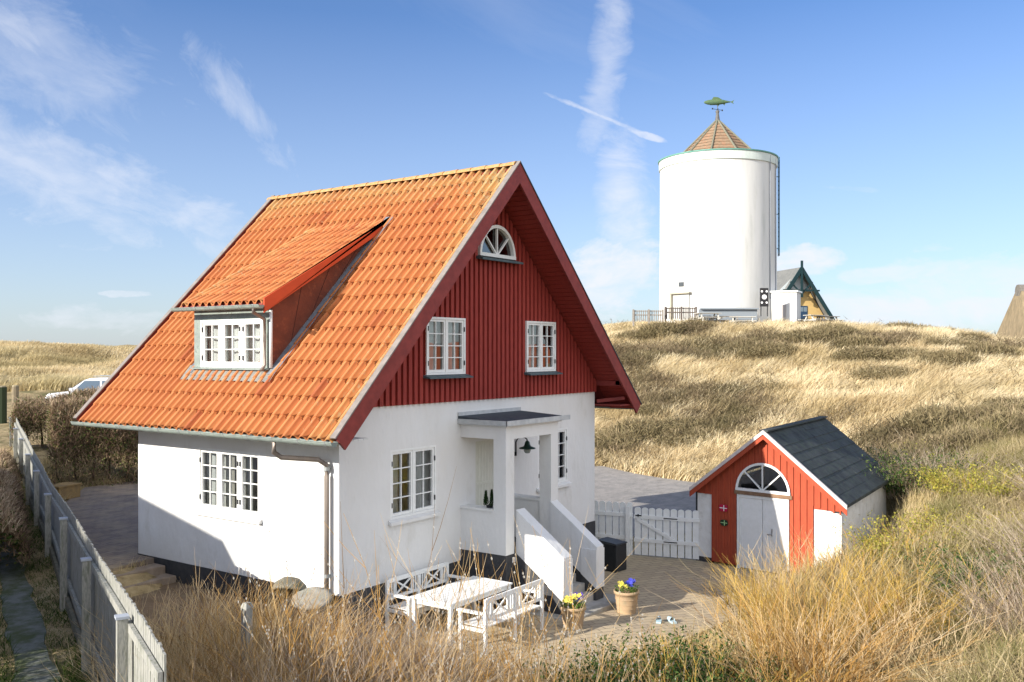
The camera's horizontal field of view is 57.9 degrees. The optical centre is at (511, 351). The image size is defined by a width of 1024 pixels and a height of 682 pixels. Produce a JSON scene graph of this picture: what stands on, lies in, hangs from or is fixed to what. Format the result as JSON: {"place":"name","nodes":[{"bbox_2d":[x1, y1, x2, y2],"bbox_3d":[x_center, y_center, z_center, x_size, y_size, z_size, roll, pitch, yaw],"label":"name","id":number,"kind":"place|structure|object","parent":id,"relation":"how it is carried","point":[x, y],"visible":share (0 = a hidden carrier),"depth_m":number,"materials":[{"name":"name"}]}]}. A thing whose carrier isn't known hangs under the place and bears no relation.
{"place":"outdoors","nodes":[
{"label":"outdoors","id":0,"kind":"place"},
{"bbox_2d":[66,481,153,571],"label":"courtyard","id":1,"kind":"structure","parent":0,"point":[106,516],"depth_m":22.58,"materials":[{"name":"stone"}]},
{"bbox_2d":[53,482,81,499],"bbox_3d":[-12.617,3.918,26.000,0.560,0.390,0.860,0,0,18],"label":"plank box","id":2,"kind":"object","parent":1,"relation":"on","point":[69,489],"visible":0.63,"depth_m":25.95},
{"bbox_2d":[130,582,276,640],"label":"path","id":3,"kind":"structure","parent":0,"point":[150,602],"depth_m":16.50,"materials":[{"name":"soil"}]},
{"bbox_2d":[0,324,1023,681],"bbox_3d":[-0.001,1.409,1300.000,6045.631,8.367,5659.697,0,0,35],"label":"ground","id":4,"kind":"structure","parent":0,"point":[40,576],"depth_m":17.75,"materials":[{"name":"plant"}]},
{"bbox_2d":[0,386,6,423],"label":"wooden post","id":5,"kind":"object","parent":4,"relation":"on","point":[3,404],"visible":0.82,"depth_m":39.87,"materials":[{"name":"green"}]},
{"bbox_2d":[0,447,40,570],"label":"hedge","id":6,"kind":"object","parent":4,"relation":"on","point":[15,531],"visible":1,"depth_m":19.08,"materials":[{"name":"brown plant"}]},
{"bbox_2d":[0,537,60,681],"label":"footpath","id":7,"kind":"structure","parent":4,"relation":"on","point":[26,625],"depth_m":15.32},
{"bbox_2d":[0,477,99,681],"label":"lane grass","id":8,"kind":"structure","parent":4,"relation":"on","point":[64,669],"depth_m":15.08,"materials":[{"name":"plant"}]},
{"bbox_2d":[6,385,98,451],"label":"hedge","id":9,"kind":"object","parent":4,"relation":"on","point":[32,413],"visible":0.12,"depth_m":33.68,"materials":[{"name":"brown plant"}]},
{"bbox_2d":[0,339,136,391],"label":"dune grass","id":10,"kind":"structure","parent":4,"relation":"on","point":[58,366],"depth_m":69.39,"materials":[{"name":"plant"}]},
{"bbox_2d":[45,375,109,400],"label":"parked car","id":11,"kind":"object","parent":4,"relation":"on","point":[95,382],"visible":0.1,"depth_m":46.17,"materials":[{"name":"white paint"}]},
{"bbox_2d":[9,417,165,681],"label":"board fence","id":12,"kind":"object","parent":4,"relation":"on","point":[84,574],"visible":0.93,"depth_m":13.19,"materials":[{"name":"white wood"}]},
{"bbox_2d":[38,394,137,485],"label":"hedge","id":13,"kind":"object","parent":4,"relation":"on","point":[70,439],"visible":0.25,"depth_m":28.48,"materials":[{"name":"brown plant"}]},
{"bbox_2d":[115,563,175,588],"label":"garden steps","id":14,"kind":"structure","parent":4,"relation":"on","point":[159,573],"depth_m":17.89,"materials":[{"name":"brown stone"}]},
{"bbox_2d":[48,570,323,681],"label":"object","id":15,"kind":"object","parent":4,"relation":"on","point":[159,631],"visible":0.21,"depth_m":13.54,"materials":[{"name":"plant"}]},
{"bbox_2d":[16,551,401,681],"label":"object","id":16,"kind":"object","parent":4,"relation":"on","point":[175,637],"visible":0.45,"depth_m":12.30,"materials":[{"name":"plant"}]},
{"bbox_2d":[49,605,380,681],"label":"bramble thicket","id":17,"kind":"object","parent":4,"relation":"on","point":[183,675],"visible":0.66,"depth_m":11.28,"materials":[{"name":"plant"}]},
{"bbox_2d":[241,602,252,680],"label":"marker post","id":18,"kind":"object","parent":4,"relation":"on","point":[248,609],"visible":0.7,"depth_m":12.71,"materials":[{"name":"white wood"}]},
{"bbox_2d":[148,564,377,677],"bbox_3d":[-3.714,4.035,13.899,4.021,1.517,3.688,0,0,35],"label":"bramble thicket","id":19,"kind":"object","parent":4,"relation":"on","point":[272,606],"visible":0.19,"depth_m":14.20,"materials":[{"name":"plant"}]},
{"bbox_2d":[115,558,418,681],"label":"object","id":20,"kind":"object","parent":4,"relation":"on","point":[237,631],"visible":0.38,"depth_m":12.59,"materials":[{"name":"plant"}]},
{"bbox_2d":[101,580,462,681],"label":"bramble thicket","id":21,"kind":"object","parent":4,"relation":"on","point":[334,655],"visible":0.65,"depth_m":11.64,"materials":[{"name":"plant"}]},
{"bbox_2d":[272,577,306,624],"bbox_3d":[-3.677,4.116,15.361,0.582,0.795,0.581,0,0,35],"label":"boulder","id":22,"kind":"object","parent":4,"relation":"on","point":[289,581],"visible":0.48,"depth_m":15.26,"materials":[{"name":"stone"}]},
{"bbox_2d":[209,517,401,681],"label":"willow whips","id":23,"kind":"object","parent":4,"relation":"on","point":[293,649],"visible":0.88,"depth_m":10.84,"materials":[{"name":"brown plant"}]},
{"bbox_2d":[291,587,331,635],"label":"boulder","id":24,"kind":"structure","parent":4,"relation":"on","point":[323,593],"depth_m":14.93,"materials":[{"name":"stone"}]},
{"bbox_2d":[262,601,406,673],"bbox_3d":[-2.774,4.463,14.019,2.895,1.161,3.269,0,0,-8],"label":"bramble thicket","id":25,"kind":"object","parent":4,"relation":"on","point":[353,633],"visible":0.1,"depth_m":14.65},
{"bbox_2d":[201,567,480,681],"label":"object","id":26,"kind":"object","parent":4,"relation":"on","point":[363,611],"visible":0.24,"depth_m":13.27,"materials":[{"name":"plant"}]},
{"bbox_2d":[170,571,532,681],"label":"dry grass","id":27,"kind":"object","parent":4,"relation":"on","point":[382,674],"visible":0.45,"depth_m":12.05,"materials":[{"name":"plant"}]},
{"bbox_2d":[70,161,641,642],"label":"house","id":28,"kind":"structure","parent":4,"relation":"on","point":[406,355],"depth_m":17.75,"materials":[{"name":"white paint"}]},
{"bbox_2d":[193,447,261,524],"bbox_3d":[-5.224,2.458,17.225,1.900,1.270,0.284,0,0,35],"label":"window","id":29,"kind":"structure","parent":28,"relation":"in","point":[244,468],"depth_m":17.29,"materials":[{"name":"white paint"}]},
{"bbox_2d":[200,319,262,367],"bbox_3d":[-5.211,-0.157,17.417,1.820,0.900,0.213,0,0,35],"label":"window","id":30,"kind":"structure","parent":28,"relation":"in","point":[234,340],"depth_m":17.48,"materials":[{"name":"white paint"}]},
{"bbox_2d":[388,445,440,526],"bbox_3d":[-1.856,2.433,17.093,0.281,1.340,1.390,0,0,35],"label":"window","id":31,"kind":"structure","parent":28,"relation":"in","point":[418,457],"depth_m":17.10,"materials":[{"name":"white paint"}]},
{"bbox_2d":[423,317,472,378],"bbox_3d":[-1.272,-0.077,17.710,0.343,1.160,1.310,0,0,35],"label":"window","id":32,"kind":"structure","parent":28,"relation":"in","point":[443,330],"depth_m":17.73,"materials":[{"name":"white paint"}]},
{"bbox_2d":[476,439,493,506],"bbox_3d":[-0.521,2.873,18.985,0.080,2.140,0.900,0,0,35],"label":"door","id":33,"kind":"structure","parent":28,"relation":"in","point":[484,449],"depth_m":18.91,"materials":[{"name":"beige paint"}]},
{"bbox_2d":[476,225,522,263],"bbox_3d":[-0.260,-2.228,19.045,0.222,0.762,1.430,0,0,35],"label":"arched window","id":34,"kind":"structure","parent":28,"relation":"in","point":[495,256],"depth_m":19.06,"materials":[{"name":"white paint"}]},
{"bbox_2d":[524,321,562,374],"bbox_3d":[0.632,-0.082,20.411,0.343,1.170,1.300,0,0,35],"label":"window","id":35,"kind":"structure","parent":28,"relation":"in","point":[530,326],"depth_m":20.38,"materials":[{"name":"white paint"}]},
{"bbox_2d":[536,428,571,491],"bbox_3d":[0.931,2.423,20.941,0.160,1.340,1.370,0,0,35],"label":"window","id":36,"kind":"structure","parent":28,"relation":"in","point":[563,481],"depth_m":21.40,"materials":[{"name":"white paint"}]},
{"bbox_2d":[162,597,559,681],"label":"bramble thicket","id":37,"kind":"object","parent":4,"relation":"on","point":[332,668],"visible":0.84,"depth_m":10.81,"materials":[{"name":"plant"}]},
{"bbox_2d":[309,605,482,681],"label":"bramble thicket","id":38,"kind":"object","parent":4,"relation":"on","point":[417,654],"visible":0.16,"depth_m":13.54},
{"bbox_2d":[299,466,505,681],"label":"willow whips","id":39,"kind":"object","parent":4,"relation":"on","point":[443,658],"visible":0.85,"depth_m":10.82,"materials":[{"name":"brown plant"}]},
{"bbox_2d":[284,607,608,681],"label":"bramble thicket","id":40,"kind":"object","parent":4,"relation":"on","point":[505,679],"visible":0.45,"depth_m":12.43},
{"bbox_2d":[371,625,576,681],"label":"bramble thicket","id":41,"kind":"object","parent":4,"relation":"on","point":[489,665],"visible":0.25,"depth_m":13.31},
{"bbox_2d":[355,518,643,681],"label":"willow whips","id":42,"kind":"object","parent":4,"relation":"on","point":[506,649],"visible":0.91,"depth_m":10.76,"materials":[{"name":"brown plant"}]},
{"bbox_2d":[449,512,643,681],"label":"willow whips","id":43,"kind":"object","parent":4,"relation":"on","point":[528,651],"visible":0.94,"depth_m":11.16,"materials":[{"name":"brown plant"}]},
{"bbox_2d":[486,636,658,681],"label":"bramble thicket","id":44,"kind":"object","parent":4,"relation":"on","point":[563,665],"visible":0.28,"depth_m":13.52,"materials":[{"name":"plant"}]},
{"bbox_2d":[544,598,683,681],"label":"willow whips","id":45,"kind":"object","parent":4,"relation":"on","point":[620,657],"visible":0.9,"depth_m":11.93,"materials":[{"name":"brown plant"}]},
{"bbox_2d":[595,427,650,452],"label":"dune bush","id":46,"kind":"object","parent":4,"relation":"on","point":[615,438],"visible":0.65,"depth_m":40.00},
{"bbox_2d":[611,329,659,340],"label":"dune bush","id":47,"kind":"object","parent":4,"relation":"on","point":[631,334],"visible":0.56,"depth_m":59.95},
{"bbox_2d":[604,414,672,441],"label":"dune bush","id":48,"kind":"object","parent":4,"relation":"on","point":[620,424],"visible":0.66,"depth_m":41.17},
{"bbox_2d":[518,622,776,681],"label":"evergreen shrub","id":49,"kind":"object","parent":4,"relation":"on","point":[618,676],"visible":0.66,"depth_m":12.69,"materials":[{"name":"green plant"}]},
{"bbox_2d":[632,309,663,325],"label":"railing","id":50,"kind":"object","parent":4,"relation":"on","point":[648,314],"visible":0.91,"depth_m":64.92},
{"bbox_2d":[634,401,670,415],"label":"dune bush","id":51,"kind":"object","parent":4,"relation":"on","point":[646,406],"visible":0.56,"depth_m":44.03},
{"bbox_2d":[634,320,683,339],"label":"dune bush","id":52,"kind":"object","parent":4,"relation":"on","point":[655,330],"visible":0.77,"depth_m":59.53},
{"bbox_2d":[594,616,756,678],"bbox_3d":[2.493,4.517,13.713,2.685,0.898,2.698,0,0,-13],"label":"bramble thicket","id":53,"kind":"object","parent":4,"relation":"on","point":[666,642],"visible":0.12,"depth_m":14.26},
{"bbox_2d":[664,307,696,320],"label":"railing","id":54,"kind":"object","parent":4,"relation":"on","point":[677,312],"visible":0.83,"depth_m":65.57,"materials":[{"name":"grey"}]},
{"bbox_2d":[656,413,709,433],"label":"dune bush","id":55,"kind":"object","parent":4,"relation":"on","point":[670,420],"visible":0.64,"depth_m":41.26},
{"bbox_2d":[648,425,722,449],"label":"dune bush","id":56,"kind":"object","parent":4,"relation":"on","point":[674,438],"visible":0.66,"depth_m":39.34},
{"bbox_2d":[658,97,779,323],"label":"water tower","id":57,"kind":"structure","parent":4,"relation":"on","point":[718,215],"depth_m":67.25,"materials":[{"name":"white"}]},
{"bbox_2d":[673,294,689,320],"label":"door","id":58,"kind":"structure","parent":57,"relation":"in","point":[679,300],"depth_m":68.05,"materials":[{"name":"white"}]},
{"bbox_2d":[699,308,758,319],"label":"wind screen","id":59,"kind":"object","parent":4,"relation":"on","point":[742,312],"visible":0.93,"depth_m":66.33,"materials":[{"name":"grey"}]},
{"bbox_2d":[639,636,849,681],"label":"evergreen shrub","id":60,"kind":"object","parent":4,"relation":"on","point":[709,679],"visible":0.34,"depth_m":12.53,"materials":[{"name":"green plant"}]},
{"bbox_2d":[623,613,882,681],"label":"clump","id":61,"kind":"object","parent":4,"relation":"on","point":[685,670],"visible":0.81,"depth_m":12.19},
{"bbox_2d":[686,546,820,616],"bbox_3d":[5.121,4.560,18.204,3.399,1.194,3.545,0,0,35],"label":"willow shrub","id":62,"kind":"object","parent":4,"relation":"on","point":[726,593],"visible":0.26,"depth_m":18.52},
{"bbox_2d":[760,288,768,315],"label":"sign board","id":63,"kind":"object","parent":4,"relation":"on","point":[764,297],"visible":1,"depth_m":65.97,"materials":[{"name":"black"}]},
{"bbox_2d":[734,339,806,359],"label":"dune bush","id":64,"kind":"object","parent":4,"relation":"on","point":[757,348],"visible":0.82,"depth_m":51.28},
{"bbox_2d":[769,290,801,321],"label":"annex","id":65,"kind":"object","parent":4,"relation":"on","point":[785,304],"visible":0.57,"depth_m":67.50,"materials":[{"name":"white paint"}]},
{"bbox_2d":[689,416,893,574],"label":"shed","id":66,"kind":"structure","parent":4,"relation":"on","point":[809,475],"depth_m":21.68,"materials":[{"name":"wood"}]},
{"bbox_2d":[634,507,698,558],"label":"garden gate","id":67,"kind":"structure","parent":66,"relation":"attached to","point":[668,540],"depth_m":22.86,"materials":[{"name":"white paint"}]},
{"bbox_2d":[735,463,790,495],"bbox_3d":[5.799,2.918,21.436,1.370,0.690,0.062,0,0,41],"label":"arched window","id":68,"kind":"structure","parent":66,"relation":"in","point":[760,490],"depth_m":21.41,"materials":[{"name":"white paint"}]},
{"bbox_2d":[737,494,789,574],"bbox_3d":[5.795,4.223,21.438,1.301,1.740,0.121,0,0,41],"label":"garage door","id":69,"kind":"structure","parent":66,"relation":"in","point":[756,515],"depth_m":21.45,"materials":[{"name":"white paint"}]},
{"bbox_2d":[776,325,830,343],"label":"dune bush","id":70,"kind":"object","parent":4,"relation":"on","point":[806,334],"visible":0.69,"depth_m":53.41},
{"bbox_2d":[595,315,1023,481],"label":"marram grass","id":71,"kind":"structure","parent":4,"relation":"on","point":[810,383],"depth_m":43.33,"materials":[{"name":"plant"}]},
{"bbox_2d":[595,315,1023,475],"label":"dune scrub","id":72,"kind":"object","parent":4,"relation":"on","point":[733,417],"visible":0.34,"depth_m":44.37,"materials":[{"name":"plant"}]},
{"bbox_2d":[668,530,986,665],"bbox_3d":[5.060,3.859,14.457,4.484,1.841,5.325,0,0,-11],"label":"clump","id":73,"kind":"object","parent":4,"relation":"on","point":[782,599],"visible":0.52,"depth_m":14.68,"materials":[{"name":"plant"}]},
{"bbox_2d":[644,552,1019,681],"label":"clump","id":74,"kind":"object","parent":4,"relation":"on","point":[790,654],"visible":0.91,"depth_m":12.31,"materials":[{"name":"plant"}]},
{"bbox_2d":[805,320,860,334],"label":"dune bush","id":75,"kind":"object","parent":4,"relation":"on","point":[832,324],"visible":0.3,"depth_m":54.94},
{"bbox_2d":[720,528,947,629],"bbox_3d":[5.696,3.940,16.548,4.191,1.750,4.093,0,0,14],"label":"clump","id":76,"kind":"object","parent":4,"relation":"on","point":[787,578],"visible":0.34,"depth_m":16.70,"materials":[{"name":"plant"}]},
{"bbox_2d":[825,333,882,349],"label":"dune bush","id":77,"kind":"object","parent":4,"relation":"on","point":[843,342],"visible":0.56,"depth_m":51.50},
{"bbox_2d":[826,342,896,362],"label":"dune bush","id":78,"kind":"object","parent":4,"relation":"on","point":[845,353],"visible":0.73,"depth_m":48.02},
{"bbox_2d":[830,333,892,348],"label":"dune bush","id":79,"kind":"object","parent":4,"relation":"on","point":[864,342],"visible":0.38,"depth_m":51.37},
{"bbox_2d":[705,405,1023,681],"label":"bank scrub","id":80,"kind":"object","parent":4,"relation":"on","point":[983,667],"visible":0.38,"depth_m":16.95,"materials":[{"name":"plant"}]},
{"bbox_2d":[772,522,984,598],"bbox_3d":[6.658,3.893,17.082,3.970,1.413,4.059,0,0,35],"label":"clump","id":81,"kind":"object","parent":4,"relation":"on","point":[840,560],"visible":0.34,"depth_m":17.56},
{"bbox_2d":[846,362,924,379],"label":"dune bush","id":82,"kind":"object","parent":4,"relation":"on","point":[877,367],"visible":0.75,"depth_m":44.38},
{"bbox_2d":[781,542,1023,641],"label":"clump","id":83,"kind":"object","parent":4,"relation":"on","point":[928,604],"visible":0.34,"depth_m":14.52,"materials":[{"name":"plant"}]},
{"bbox_2d":[868,344,939,360],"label":"dune bush","id":84,"kind":"object","parent":4,"relation":"on","point":[896,350],"visible":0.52,"depth_m":47.66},
{"bbox_2d":[799,571,1023,681],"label":"clump","id":85,"kind":"object","parent":4,"relation":"on","point":[911,647],"visible":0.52,"depth_m":12.29,"materials":[{"name":"plant"}]},
{"bbox_2d":[832,509,995,568],"bbox_3d":[7.988,3.784,18.369,3.402,1.127,3.243,0,0,35],"label":"yellow green shrub","id":86,"kind":"object","parent":4,"relation":"on","point":[880,548],"visible":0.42,"depth_m":18.44,"materials":[{"name":"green plant"}]},
{"bbox_2d":[861,443,1001,499],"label":"evergreen shrub","id":87,"kind":"object","parent":4,"relation":"on","point":[889,487],"visible":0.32,"depth_m":24.16,"materials":[{"name":"green plant"}]},
{"bbox_2d":[892,398,979,435],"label":"dune bush","id":88,"kind":"object","parent":4,"relation":"on","point":[931,411],"visible":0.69,"depth_m":33.41,"materials":[{"name":"plant"}]},
{"bbox_2d":[856,438,1021,494],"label":"bare bush","id":89,"kind":"object","parent":4,"relation":"on","point":[925,464],"visible":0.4,"depth_m":24.18,"materials":[{"name":"brown plant"}]},
{"bbox_2d":[909,430,969,457],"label":"dune bush","id":90,"kind":"object","parent":4,"relation":"on","point":[938,436],"visible":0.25,"depth_m":30.63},
{"bbox_2d":[912,345,984,368],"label":"dune bush","id":91,"kind":"object","parent":4,"relation":"on","point":[952,355],"visible":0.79,"depth_m":45.01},
{"bbox_2d":[882,533,1023,642],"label":"bare bush","id":92,"kind":"object","parent":4,"relation":"on","point":[1007,606],"visible":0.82,"depth_m":13.09,"materials":[{"name":"plant"}]},
{"bbox_2d":[892,503,1020,541],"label":"yellow green shrub","id":93,"kind":"object","parent":4,"relation":"on","point":[919,523],"visible":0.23,"depth_m":19.31,"materials":[{"name":"green plant"}]},
{"bbox_2d":[903,456,1023,502],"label":"yellow green shrub","id":94,"kind":"object","parent":4,"relation":"on","point":[963,480],"visible":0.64,"depth_m":21.66,"materials":[{"name":"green plant"}]},
{"bbox_2d":[904,537,1023,608],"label":"clump","id":95,"kind":"object","parent":4,"relation":"on","point":[960,558],"visible":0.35,"depth_m":15.31,"materials":[{"name":"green plant"}]},
{"bbox_2d":[940,425,1003,454],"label":"dune bush","id":96,"kind":"object","parent":4,"relation":"on","point":[958,436],"visible":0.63,"depth_m":29.41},
{"bbox_2d":[931,494,1023,570],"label":"bare bush","id":97,"kind":"object","parent":4,"relation":"on","point":[1018,544],"visible":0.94,"depth_m":15.85,"materials":[{"name":"plant"}]},
{"bbox_2d":[959,338,1021,358],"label":"dune bush","id":98,"kind":"object","parent":4,"relation":"on","point":[997,348],"visible":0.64,"depth_m":46.71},
{"bbox_2d":[965,398,1023,418],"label":"dune bush","id":99,"kind":"object","parent":4,"relation":"on","point":[1000,405],"visible":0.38,"depth_m":32.78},
{"bbox_2d":[971,407,1023,431],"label":"dune bush","id":100,"kind":"object","parent":4,"relation":"on","point":[1003,415],"visible":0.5,"depth_m":31.06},
{"bbox_2d":[979,454,1023,500],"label":"bare bush","id":101,"kind":"object","parent":4,"relation":"on","point":[1022,468],"visible":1,"depth_m":20.05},
{"bbox_2d":[996,284,1023,339],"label":"thatched house","id":102,"kind":"structure","parent":4,"relation":"on","point":[1012,325],"depth_m":59.06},
{"bbox_2d":[0,0,1023,345],"label":"sky","id":103,"kind":"structure","parent":0,"point":[139,138],"materials":[{"name":"blue"}]},
{"bbox_2d":[329,548,788,681],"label":"patio","id":104,"kind":"structure","parent":0,"point":[651,577],"depth_m":17.48,"materials":[{"name":"stone"}]},
{"bbox_2d":[385,562,469,635],"bbox_3d":[-1.490,4.443,16.768,0.590,0.900,1.750,0,0,35],"label":"garden bench","id":105,"kind":"object","parent":104,"relation":"on","point":[440,567],"visible":0.47,"depth_m":16.68,"materials":[{"name":"white paint"}]},
{"bbox_2d":[410,576,512,645],"bbox_3d":[-0.870,4.543,16.355,0.900,0.701,1.780,0,0,35],"label":"garden table","id":106,"kind":"object","parent":104,"relation":"on","point":[503,585],"visible":0.72,"depth_m":16.13,"materials":[{"name":"white paint"}]},
{"bbox_2d":[456,579,543,654],"bbox_3d":[-0.173,4.443,15.791,0.590,0.900,1.750,0,0,35],"label":"garden bench","id":107,"kind":"object","parent":104,"relation":"on","point":[510,597],"visible":0.72,"depth_m":15.54,"materials":[{"name":"white paint"}]},
{"bbox_2d":[560,592,586,629],"bbox_3d":[1.083,4.603,16.435,0.503,0.641,0.492,0,0,35],"label":"flower pot","id":108,"kind":"object","parent":104,"relation":"on","point":[567,600],"visible":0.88,"depth_m":16.30,"materials":[{"name":"ceramic"}]},
{"bbox_2d":[598,537,626,572],"bbox_3d":[2.334,4.743,21.674,0.583,0.699,0.475,0,0,41],"label":"storage bin","id":109,"kind":"object","parent":104,"relation":"on","point":[614,555],"visible":0.78,"depth_m":21.47,"materials":[{"name":"grey plastic"}]},
{"bbox_2d":[595,500,632,555],"bbox_3d":[2.351,4.492,23.389,1.414,1.442,0.120,0,0,21],"label":"picket fence","id":110,"kind":"object","parent":104,"relation":"on","point":[625,513],"visible":0.61,"depth_m":23.31,"materials":[{"name":"white paint"}]},
{"bbox_2d":[614,578,638,613],"bbox_3d":[2.196,4.687,17.732,0.502,0.672,0.492,0,0,2],"label":"flower pot","id":111,"kind":"object","parent":104,"relation":"on","point":[628,599],"visible":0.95,"depth_m":17.58,"materials":[{"name":"ceramic"}]},
{"bbox_2d":[595,466,695,538],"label":"road","id":112,"kind":"structure","parent":0,"point":[612,485],"depth_m":32.96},
{"bbox_2d":[777,260,834,319],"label":"gabled house","id":113,"kind":"structure","parent":0,"point":[812,300],"depth_m":88.12,"materials":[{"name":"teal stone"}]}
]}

